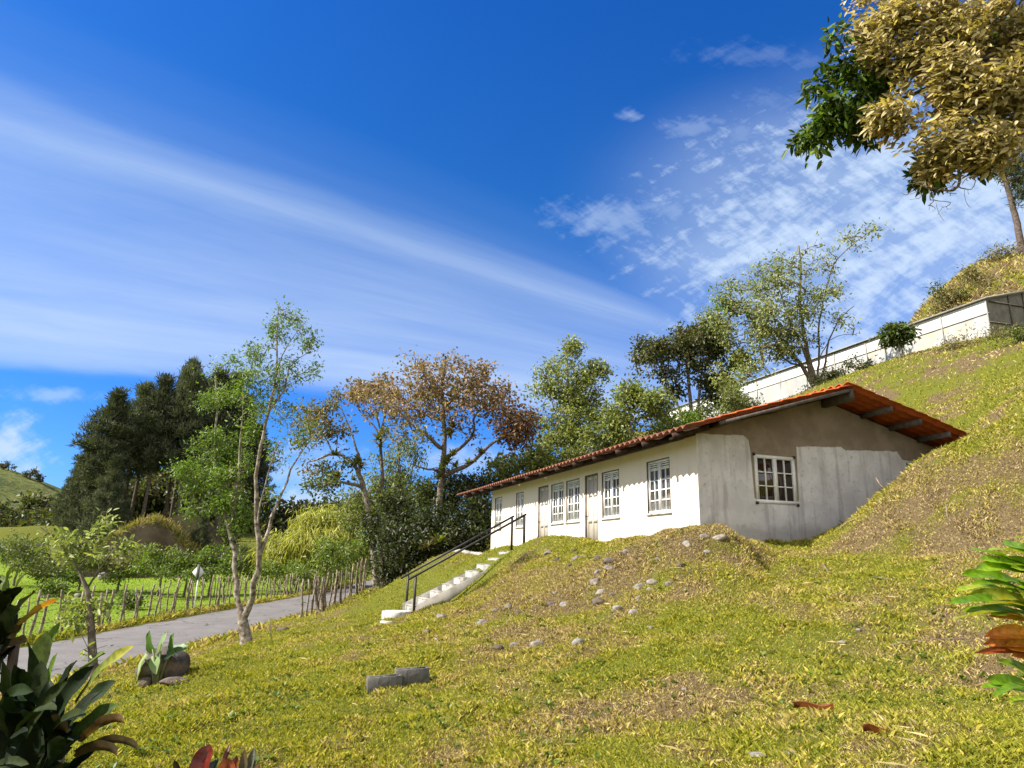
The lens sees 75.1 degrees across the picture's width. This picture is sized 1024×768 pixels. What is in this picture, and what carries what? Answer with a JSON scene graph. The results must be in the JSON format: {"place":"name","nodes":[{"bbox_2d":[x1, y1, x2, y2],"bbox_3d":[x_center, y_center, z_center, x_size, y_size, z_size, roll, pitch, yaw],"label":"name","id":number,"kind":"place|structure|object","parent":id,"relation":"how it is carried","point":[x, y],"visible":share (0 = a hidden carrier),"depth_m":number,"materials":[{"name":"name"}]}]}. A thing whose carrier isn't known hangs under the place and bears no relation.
{"place":"outdoors","nodes":[
{"label":"outdoors","id":0,"kind":"place"},
{"bbox_2d":[0,468,61,511],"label":"hill","id":1,"kind":"structure","parent":0,"point":[13,484],"depth_m":278.87,"materials":[{"name":"green plant"}]},
{"bbox_2d":[52,512,231,577],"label":"earth bank","id":2,"kind":"structure","parent":0,"point":[148,533],"depth_m":62.94,"materials":[{"name":"brown soil"}]},
{"bbox_2d":[57,511,206,562],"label":"bank grass","id":3,"kind":"structure","parent":2,"relation":"on","point":[155,517],"depth_m":63.53,"materials":[{"name":"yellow plant"}]},
{"bbox_2d":[0,579,394,692],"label":"road","id":4,"kind":"structure","parent":0,"point":[183,630],"depth_m":21.80,"materials":[{"name":"grey asphalt"}]},
{"bbox_2d":[0,257,1023,767],"bbox_3d":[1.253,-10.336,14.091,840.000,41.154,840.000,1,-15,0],"label":"ground","id":5,"kind":"structure","parent":0,"point":[900,395],"depth_m":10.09,"materials":[{"name":"green plant"}]},
{"bbox_2d":[0,528,57,585],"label":"tree","id":6,"kind":"object","parent":5,"relation":"on","point":[3,559],"visible":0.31,"depth_m":49.99,"materials":[{"name":"green plant"}]},
{"bbox_2d":[0,567,58,698],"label":"broadleaf plant","id":7,"kind":"object","parent":5,"relation":"on","point":[11,622],"visible":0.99,"depth_m":2.99,"materials":[{"name":"green plant"}]},
{"bbox_2d":[1,531,101,586],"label":"tree","id":8,"kind":"object","parent":5,"relation":"on","point":[39,568],"visible":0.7,"depth_m":44.19,"materials":[{"name":"green plant"}]},
{"bbox_2d":[34,577,74,601],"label":"bush","id":9,"kind":"object","parent":5,"relation":"on","point":[52,586],"visible":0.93,"depth_m":36.07,"materials":[{"name":"green plant"}]},
{"bbox_2d":[43,566,85,595],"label":"tree","id":10,"kind":"object","parent":5,"relation":"on","point":[72,574],"visible":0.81,"depth_m":44.07,"materials":[{"name":"green plant"}]},
{"bbox_2d":[49,463,83,529],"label":"pine tree","id":11,"kind":"object","parent":5,"relation":"on","point":[57,511],"visible":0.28,"depth_m":74.22,"materials":[{"name":"green plant"}]},
{"bbox_2d":[0,622,139,767],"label":"broadleaf plant","id":12,"kind":"object","parent":5,"relation":"on","point":[39,728],"visible":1,"depth_m":2.33,"materials":[{"name":"green plant"}]},
{"bbox_2d":[57,451,110,548],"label":"pine tree","id":13,"kind":"object","parent":5,"relation":"on","point":[71,497],"visible":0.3,"depth_m":69.95,"materials":[{"name":"green plant"}]},
{"bbox_2d":[53,527,115,590],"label":"tree","id":14,"kind":"object","parent":5,"relation":"on","point":[95,565],"visible":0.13,"depth_m":48.02,"materials":[{"name":"green plant"}]},
{"bbox_2d":[31,507,143,680],"bbox_3d":[-6.536,3.215,10.114,1.672,2.651,0.958,1,-15,0],"label":"young tree","id":15,"kind":"object","parent":5,"relation":"on","point":[72,552],"visible":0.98,"depth_m":10.09,"materials":[{"name":"green plant"}]},
{"bbox_2d":[64,386,140,525],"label":"pine tree","id":16,"kind":"object","parent":5,"relation":"on","point":[111,421],"visible":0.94,"depth_m":67.53,"materials":[{"name":"green plant"}]},
{"bbox_2d":[76,453,134,549],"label":"pine tree","id":17,"kind":"object","parent":5,"relation":"on","point":[114,476],"visible":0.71,"depth_m":64.58,"materials":[{"name":"green plant"}]},
{"bbox_2d":[91,548,142,592],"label":"tree","id":18,"kind":"object","parent":5,"relation":"on","point":[121,562],"visible":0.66,"depth_m":47.64,"materials":[{"name":"green plant"}]},
{"bbox_2d":[91,567,144,592],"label":"tree","id":19,"kind":"object","parent":5,"relation":"on","point":[111,577],"visible":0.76,"depth_m":47.44,"materials":[{"name":"green plant"}]},
{"bbox_2d":[106,500,133,534],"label":"pine tree","id":20,"kind":"object","parent":5,"relation":"on","point":[125,514],"visible":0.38,"depth_m":64.57,"materials":[{"name":"green plant"}]},
{"bbox_2d":[109,578,148,609],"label":"bush","id":21,"kind":"object","parent":5,"relation":"on","point":[131,598],"visible":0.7,"depth_m":32.08,"materials":[{"name":"green plant"}]},
{"bbox_2d":[102,379,158,514],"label":"pine tree","id":22,"kind":"object","parent":5,"relation":"on","point":[143,388],"visible":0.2,"depth_m":74.39,"materials":[{"name":"green plant"}]},
{"bbox_2d":[0,466,288,535],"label":"wood","id":23,"kind":"object","parent":5,"relation":"on","point":[37,511],"visible":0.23,"depth_m":104.25,"materials":[{"name":"green plant"}]},
{"bbox_2d":[126,542,184,595],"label":"tree","id":24,"kind":"object","parent":5,"relation":"on","point":[155,556],"visible":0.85,"depth_m":45.52,"materials":[{"name":"green plant"}]},
{"bbox_2d":[126,371,185,520],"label":"pine tree","id":25,"kind":"object","parent":5,"relation":"on","point":[153,422],"visible":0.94,"depth_m":69.86,"materials":[{"name":"green plant"}]},
{"bbox_2d":[136,631,188,684],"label":"taro plant","id":26,"kind":"object","parent":5,"relation":"on","point":[154,663],"visible":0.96,"depth_m":8.83,"materials":[{"name":"green plant"}]},
{"bbox_2d":[135,646,190,679],"bbox_3d":[-4.727,3.845,9.034,0.672,0.525,0.546,1,-15,0],"label":"boulder","id":27,"kind":"object","parent":5,"relation":"on","point":[178,664],"visible":0.52,"depth_m":8.90,"materials":[{"name":"grey stone"}]},
{"bbox_2d":[16,570,328,636],"bbox_3d":[-14.316,10.659,33.743,1.036,2.047,41.216,1,-15,0],"label":"stake fence","id":28,"kind":"object","parent":5,"relation":"on","point":[188,591],"visible":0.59,"depth_m":27.92,"materials":[{"name":"wood"}]},
{"bbox_2d":[159,676,188,684],"bbox_3d":[-4.360,3.834,8.574,0.339,0.114,0.266,11,-17,-31],"label":"boulder","id":29,"kind":"object","parent":5,"relation":"on","point":[167,680],"visible":0.75,"depth_m":8.51,"materials":[{"name":"beige stone"}]},
{"bbox_2d":[147,560,207,583],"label":"bush","id":30,"kind":"object","parent":5,"relation":"on","point":[184,575],"visible":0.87,"depth_m":43.81,"materials":[{"name":"green plant"}]},
{"bbox_2d":[153,363,203,518],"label":"pine tree","id":31,"kind":"object","parent":5,"relation":"on","point":[188,368],"visible":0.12,"depth_m":76.22,"materials":[{"name":"green plant"}]},
{"bbox_2d":[0,577,371,699],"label":"verge grass","id":32,"kind":"structure","parent":5,"relation":"on","point":[135,660],"depth_m":23.19,"materials":[{"name":"green plant"}]},
{"bbox_2d":[158,370,217,514],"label":"pine tree","id":33,"kind":"object","parent":5,"relation":"on","point":[190,425],"visible":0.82,"depth_m":70.38,"materials":[{"name":"green plant"}]},
{"bbox_2d":[169,356,207,517],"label":"pine tree","id":34,"kind":"object","parent":5,"relation":"on","point":[193,360],"visible":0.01,"depth_m":84.08,"materials":[{"name":"green plant"}]},
{"bbox_2d":[164,545,217,596],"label":"tree","id":35,"kind":"object","parent":5,"relation":"on","point":[190,560],"visible":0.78,"depth_m":46.92,"materials":[{"name":"green plant"}]},
{"bbox_2d":[192,564,204,606],"bbox_3d":[-14.916,9.716,31.431,0.680,2.310,0.146,-2,-15,13],"label":"road sign","id":36,"kind":"object","parent":5,"relation":"on","point":[198,572],"visible":0.83,"depth_m":31.56,"materials":[{"name":"white metal"}]},
{"bbox_2d":[189,510,213,552],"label":"pine tree","id":37,"kind":"object","parent":5,"relation":"on","point":[203,525],"visible":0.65,"depth_m":65.90,"materials":[{"name":"green plant"}]},
{"bbox_2d":[178,561,233,597],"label":"tree","id":38,"kind":"object","parent":5,"relation":"on","point":[210,573],"visible":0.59,"depth_m":46.03,"materials":[{"name":"green plant"}]},
{"bbox_2d":[173,744,258,767],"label":"red plant","id":39,"kind":"object","parent":5,"relation":"on","point":[202,757],"visible":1,"depth_m":2.44,"materials":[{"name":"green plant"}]},
{"bbox_2d":[190,539,241,595],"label":"tree","id":40,"kind":"object","parent":5,"relation":"on","point":[217,563],"visible":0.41,"depth_m":48.26,"materials":[{"name":"green plant"}]},
{"bbox_2d":[198,366,239,516],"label":"pine tree","id":41,"kind":"object","parent":5,"relation":"on","point":[223,377],"visible":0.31,"depth_m":76.25,"materials":[{"name":"green plant"}]},
{"bbox_2d":[201,421,256,541],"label":"pine tree","id":42,"kind":"object","parent":5,"relation":"on","point":[229,427],"visible":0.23,"depth_m":72.03,"materials":[{"name":"green plant"}]},
{"bbox_2d":[214,370,252,530],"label":"pine tree","id":43,"kind":"object","parent":5,"relation":"on","point":[236,412],"visible":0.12,"depth_m":79.28,"materials":[{"name":"green plant"}]},
{"bbox_2d":[217,539,256,582],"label":"tree","id":44,"kind":"object","parent":5,"relation":"on","point":[242,553],"visible":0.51,"depth_m":53.69,"materials":[{"name":"green plant"}]},
{"bbox_2d":[159,295,331,644],"bbox_3d":[-6.526,2.020,16.073,3.829,8.457,2.704,1,-15,0],"label":"forked tree","id":45,"kind":"object","parent":5,"relation":"on","point":[223,503],"visible":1,"depth_m":16.02,"materials":[{"name":"green plant"}]},
{"bbox_2d":[228,393,267,539],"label":"pine tree","id":46,"kind":"object","parent":5,"relation":"on","point":[256,441],"visible":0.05,"depth_m":82.93,"materials":[{"name":"green plant"}]},
{"bbox_2d":[241,448,277,528],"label":"pine tree","id":47,"kind":"object","parent":5,"relation":"on","point":[264,472],"visible":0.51,"depth_m":86.66,"materials":[{"name":"green plant"}]},
{"bbox_2d":[242,422,279,532],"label":"pine tree","id":48,"kind":"object","parent":5,"relation":"on","point":[273,469],"visible":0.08,"depth_m":92.38,"materials":[{"name":"green plant"}]},
{"bbox_2d":[242,497,376,591],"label":"bamboo clump","id":49,"kind":"object","parent":5,"relation":"on","point":[294,545],"visible":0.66,"depth_m":51.30,"materials":[{"name":"green plant"}]},
{"bbox_2d":[249,557,371,593],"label":"bush","id":50,"kind":"object","parent":5,"relation":"on","point":[269,570],"visible":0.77,"depth_m":47.01,"materials":[{"name":"green plant"}]},
{"bbox_2d":[263,487,385,536],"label":"wood","id":51,"kind":"object","parent":5,"relation":"on","point":[281,511],"visible":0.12,"depth_m":115.66,"materials":[{"name":"green plant"}]},
{"bbox_2d":[303,531,349,612],"bbox_3d":[-7.966,7.966,28.035,1.871,3.479,2.551,7,-16,-21],"label":"live fence shrub","id":52,"kind":"object","parent":5,"relation":"on","point":[322,547],"visible":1,"depth_m":27.85,"materials":[{"name":"green plant"}]},
{"bbox_2d":[279,385,380,586],"bbox_3d":[-11.010,5.954,38.684,6.356,11.639,4.674,-9,-18,34],"label":"gnarled tree","id":53,"kind":"object","parent":5,"relation":"on","point":[334,477],"visible":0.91,"depth_m":38.78,"materials":[{"name":"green plant"}]},
{"bbox_2d":[300,558,366,616],"bbox_3d":[-8.211,9.628,31.774,0.582,2.587,11.570,1,-15,2],"label":"stake fence","id":54,"kind":"object","parent":5,"relation":"on","point":[361,584],"visible":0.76,"depth_m":30.43,"materials":[{"name":"wood"}]},
{"bbox_2d":[326,531,365,603],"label":"live fence shrub","id":55,"kind":"object","parent":5,"relation":"on","point":[349,556],"visible":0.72,"depth_m":30.75,"materials":[{"name":"green plant"}]},
{"bbox_2d":[343,527,377,595],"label":"live fence shrub","id":56,"kind":"object","parent":5,"relation":"on","point":[362,550],"visible":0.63,"depth_m":33.93,"materials":[{"name":"green plant"}]},
{"bbox_2d":[339,368,407,583],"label":"dark trunk tree","id":57,"kind":"object","parent":5,"relation":"on","point":[354,387],"visible":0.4,"depth_m":41.64,"materials":[{"name":"brown plant"}]},
{"bbox_2d":[318,432,434,535],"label":"feathery tree","id":58,"kind":"object","parent":5,"relation":"on","point":[400,474],"visible":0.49,"depth_m":45.48,"materials":[{"name":"green plant"}]},
{"bbox_2d":[366,674,401,693],"bbox_3d":[-1.501,3.536,7.819,0.409,0.220,0.154,6,-15,-17],"label":"concrete block","id":59,"kind":"object","parent":5,"relation":"on","point":[382,681],"depth_m":7.77,"materials":[{"name":"grey concrete"}]},
{"bbox_2d":[356,485,418,587],"bbox_3d":[-6.473,7.946,34.389,3.324,5.370,3.326,1,-15,0],"label":"thicket","id":60,"kind":"object","parent":5,"relation":"on","point":[392,507],"visible":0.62,"depth_m":34.33,"materials":[{"name":"green plant"}]},
{"bbox_2d":[381,610,411,618],"bbox_3d":[-2.603,5.275,15.038,0.700,0.290,0.700,1,-15,0],"label":"round step","id":61,"kind":"object","parent":5,"relation":"on","point":[385,614],"visible":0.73,"depth_m":14.79,"materials":[{"name":"concrete"}]},
{"bbox_2d":[363,502,438,588],"bbox_3d":[-5.034,7.582,30.960,3.613,4.264,5.128,1,-15,0],"label":"thicket","id":62,"kind":"object","parent":5,"relation":"on","point":[393,565],"visible":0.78,"depth_m":29.81,"materials":[{"name":"green plant"}]},
{"bbox_2d":[395,666,428,684],"bbox_3d":[-1.206,3.536,8.028,0.409,0.220,0.154,6,-15,-16],"label":"concrete block","id":63,"kind":"object","parent":5,"relation":"on","point":[414,674],"depth_m":7.98,"materials":[{"name":"grey concrete"}]},
{"bbox_2d":[369,471,463,570],"bbox_3d":[-5.255,7.760,36.123,5.454,6.087,4.478,1,-15,0],"label":"thicket","id":64,"kind":"object","parent":5,"relation":"on","point":[424,489],"visible":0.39,"depth_m":36.30,"materials":[{"name":"green plant"}]},
{"bbox_2d":[404,491,474,566],"bbox_3d":[-3.257,7.083,31.668,3.732,4.194,5.207,1,-15,0],"label":"thicket","id":65,"kind":"object","parent":5,"relation":"on","point":[438,529],"visible":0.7,"depth_m":31.02,"materials":[{"name":"green plant"}]},
{"bbox_2d":[345,345,542,552],"bbox_3d":[-3.863,4.081,35.646,11.284,12.189,8.219,1,-15,0],"label":"brown crowned tree","id":66,"kind":"object","parent":5,"relation":"on","point":[519,424],"visible":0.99,"depth_m":34.90,"materials":[{"name":"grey plant"}]},
{"bbox_2d":[402,551,509,610],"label":"staircase","id":67,"kind":"structure","parent":5,"relation":"on","point":[447,591],"depth_m":18.89,"materials":[{"name":"white concrete"}]},
{"bbox_2d":[400,515,513,601],"bbox_3d":[-1.587,5.367,19.878,3.447,2.986,0.065,6,-16,-19],"label":"handrail","id":68,"kind":"object","parent":67,"relation":"attached to","point":[453,549],"visible":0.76,"depth_m":19.96,"materials":[{"name":"black metal"}]},
{"bbox_2d":[408,514,526,611],"bbox_3d":[-1.224,5.117,18.892,3.447,2.986,0.065,6,-16,-19],"label":"handrail","id":69,"kind":"object","parent":67,"relation":"attached to","point":[459,551],"visible":0.76,"depth_m":18.89,"materials":[{"name":"black metal"}]},
{"bbox_2d":[439,484,491,552],"bbox_3d":[-2.119,6.997,32.771,3.685,4.452,4.582,1,-15,0],"label":"thicket","id":70,"kind":"object","parent":5,"relation":"on","point":[479,513],"visible":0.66,"depth_m":32.32,"materials":[{"name":"green plant"}]},
{"bbox_2d":[427,461,503,550],"bbox_3d":[-2.615,7.167,37.016,4.520,5.639,4.196,1,-15,0],"label":"thicket","id":71,"kind":"object","parent":5,"relation":"on","point":[464,482],"visible":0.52,"depth_m":36.53,"materials":[{"name":"green plant"}]},
{"bbox_2d":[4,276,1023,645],"bbox_3d":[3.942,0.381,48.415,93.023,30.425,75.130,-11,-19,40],"label":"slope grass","id":72,"kind":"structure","parent":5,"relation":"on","point":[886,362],"depth_m":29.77,"materials":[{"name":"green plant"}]},
{"bbox_2d":[474,438,564,481],"bbox_3d":[0.407,5.774,36.880,4.806,5.992,4.324,15,-20,-42],"label":"tree","id":73,"kind":"object","parent":5,"relation":"on","point":[532,459],"visible":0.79,"depth_m":36.69,"materials":[{"name":"green plant"}]},
{"bbox_2d":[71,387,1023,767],"bbox_3d":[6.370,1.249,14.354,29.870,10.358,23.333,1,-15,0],"label":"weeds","id":74,"kind":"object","parent":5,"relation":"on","point":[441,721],"visible":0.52,"depth_m":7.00,"materials":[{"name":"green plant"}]},
{"bbox_2d":[521,334,619,462],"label":"light green tree","id":75,"kind":"object","parent":5,"relation":"on","point":[574,402],"visible":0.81,"depth_m":41.79,"materials":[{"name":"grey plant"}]},
{"bbox_2d":[554,429,613,463],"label":"bush","id":76,"kind":"object","parent":5,"relation":"on","point":[569,454],"visible":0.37,"depth_m":37.09,"materials":[{"name":"green plant"}]},
{"bbox_2d":[572,373,683,448],"bbox_3d":[6.984,2.670,37.825,6.034,6.580,4.950,15,-20,-42],"label":"rounded tree","id":77,"kind":"object","parent":5,"relation":"on","point":[617,424],"visible":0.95,"depth_m":37.36,"materials":[{"name":"green plant"}]},
{"bbox_2d":[639,392,727,435],"bbox_3d":[10.224,2.216,39.742,5.284,3.521,3.528,1,-15,0],"label":"bush","id":78,"kind":"object","parent":5,"relation":"on","point":[695,415],"visible":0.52,"depth_m":39.43,"materials":[{"name":"green plant"}]},
{"bbox_2d":[626,314,758,418],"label":"dark tree","id":79,"kind":"object","parent":5,"relation":"on","point":[689,342],"visible":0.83,"depth_m":45.22,"materials":[{"name":"green plant"}]},
{"bbox_2d":[456,381,967,549],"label":"house","id":80,"kind":"structure","parent":5,"relation":"on","point":[810,465],"depth_m":15.10,"materials":[{"name":"paint"}]},
{"bbox_2d":[493,497,501,530],"bbox_3d":[-0.506,5.005,25.664,0.120,1.249,0.900,6,-16,-19],"label":"window","id":81,"kind":"structure","parent":80,"relation":"in","point":[498,501],"depth_m":25.77,"materials":[{"name":"white paint"}]},
{"bbox_2d":[514,491,523,528],"bbox_3d":[0.294,4.455,23.491,0.120,1.249,0.820,6,-16,-19],"label":"window","id":82,"kind":"structure","parent":80,"relation":"in","point":[519,496],"depth_m":23.60,"materials":[{"name":"white paint"}]},
{"bbox_2d":[538,485,547,536],"bbox_3d":[1.035,4.356,21.406,0.150,2.128,0.866,6,-16,-19],"label":"door","id":83,"kind":"structure","parent":80,"relation":"in","point":[543,491],"depth_m":21.58,"materials":[{"name":"beige paint"}]},
{"bbox_2d":[550,482,563,524],"bbox_3d":[1.413,3.686,20.456,0.120,1.249,1.010,6,-16,-19],"label":"window","id":84,"kind":"structure","parent":80,"relation":"in","point":[556,489],"depth_m":20.54,"materials":[{"name":"white paint"}]},
{"bbox_2d":[565,478,579,523],"bbox_3d":[1.796,3.422,19.415,0.120,1.249,0.990,6,-16,-19],"label":"window","id":85,"kind":"structure","parent":80,"relation":"in","point":[572,490],"depth_m":19.49,"materials":[{"name":"white paint"}]},
{"bbox_2d":[585,473,598,540],"bbox_3d":[2.213,3.545,18.206,0.150,2.128,0.816,6,-16,-19],"label":"door","id":86,"kind":"structure","parent":80,"relation":"in","point":[591,481],"depth_m":18.34,"materials":[{"name":"beige paint"}]},
{"bbox_2d":[601,469,619,519],"bbox_3d":[2.581,2.882,17.283,0.120,1.249,1.020,6,-16,-19],"label":"window","id":87,"kind":"structure","parent":80,"relation":"in","point":[610,479],"depth_m":17.34,"materials":[{"name":"white paint"}]},
{"bbox_2d":[646,457,671,515],"bbox_3d":[3.360,2.346,15.170,0.120,1.249,1.050,6,-16,-19],"label":"window","id":88,"kind":"structure","parent":80,"relation":"in","point":[658,471],"depth_m":15.21,"materials":[{"name":"white paint"}]},
{"bbox_2d":[752,452,799,506],"bbox_3d":[5.713,2.079,14.445,1.136,1.100,0.080,6,-16,-19],"label":"window","id":89,"kind":"structure","parent":80,"relation":"in","point":[775,476],"depth_m":14.45,"materials":[{"name":"white paint"}]},
{"bbox_2d":[713,380,765,415],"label":"bush","id":90,"kind":"object","parent":5,"relation":"on","point":[734,399],"visible":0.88,"depth_m":38.07,"materials":[{"name":"green plant"}]},
{"bbox_2d":[692,217,889,393],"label":"sparse tree","id":91,"kind":"object","parent":5,"relation":"on","point":[763,329],"visible":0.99,"depth_m":43.46,"materials":[{"name":"green plant"}]},
{"bbox_2d":[793,701,833,709],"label":"dead leaf","id":92,"kind":"object","parent":5,"relation":"on","point":[806,704],"visible":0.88,"depth_m":5.87,"materials":[{"name":"orange plant"}]},
{"bbox_2d":[795,352,876,391],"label":"bush","id":93,"kind":"object","parent":5,"relation":"on","point":[827,376],"visible":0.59,"depth_m":40.48,"materials":[{"name":"green plant"}]},
{"bbox_2d":[668,290,1023,420],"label":"white boundary wall","id":94,"kind":"structure","parent":5,"relation":"on","point":[1001,309],"depth_m":42.40,"materials":[{"name":"white paint"}]},
{"bbox_2d":[869,320,922,357],"bbox_3d":[21.768,-2.387,37.636,2.224,2.455,2.200,1,-15,0],"label":"round tree","id":95,"kind":"object","parent":5,"relation":"on","point":[899,334],"visible":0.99,"depth_m":37.36,"materials":[{"name":"green plant"}]},
{"bbox_2d":[781,0,1023,218],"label":"tree","id":96,"kind":"object","parent":5,"relation":"on","point":[966,59],"visible":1,"depth_m":9.90,"materials":[{"name":"yellow plant"}]},
{"bbox_2d":[921,278,962,316],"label":"scrub","id":97,"kind":"object","parent":5,"relation":"on","point":[940,305],"visible":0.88,"depth_m":64.55,"materials":[{"name":"green plant"}]},
{"bbox_2d":[909,252,1023,322],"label":"tall hill grass","id":98,"kind":"structure","parent":5,"relation":"on","point":[1017,256],"depth_m":65.72,"materials":[{"name":"green plant"}]},
{"bbox_2d":[944,258,995,304],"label":"scrub","id":99,"kind":"object","parent":5,"relation":"on","point":[969,273],"visible":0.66,"depth_m":64.34,"materials":[{"name":"green plant"}]},
{"bbox_2d":[933,321,1020,352],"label":"scrub","id":100,"kind":"object","parent":5,"relation":"on","point":[949,343],"visible":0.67,"depth_m":33.00,"materials":[{"name":"green plant"}]},
{"bbox_2d":[949,536,1023,702],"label":"broadleaf plant","id":101,"kind":"object","parent":5,"relation":"on","point":[1007,638],"visible":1,"depth_m":3.15,"materials":[{"name":"green plant"}]},
{"bbox_2d":[965,114,1023,254],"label":"hill pine","id":102,"kind":"object","parent":5,"relation":"on","point":[1017,180],"visible":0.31,"depth_m":69.26,"materials":[{"name":"brown plant"}]},
{"bbox_2d":[973,236,1023,263],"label":"scrub","id":103,"kind":"object","parent":5,"relation":"on","point":[1001,253],"visible":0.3,"depth_m":68.50,"materials":[{"name":"green plant"}]},
{"bbox_2d":[986,321,1023,348],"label":"scrub","id":104,"kind":"object","parent":5,"relation":"on","point":[1019,335],"visible":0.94,"depth_m":29.43,"materials":[{"name":"green plant"}]},
{"bbox_2d":[0,0,1023,549],"label":"sky","id":105,"kind":"structure","parent":0,"point":[502,181],"materials":[{"name":"blue"}]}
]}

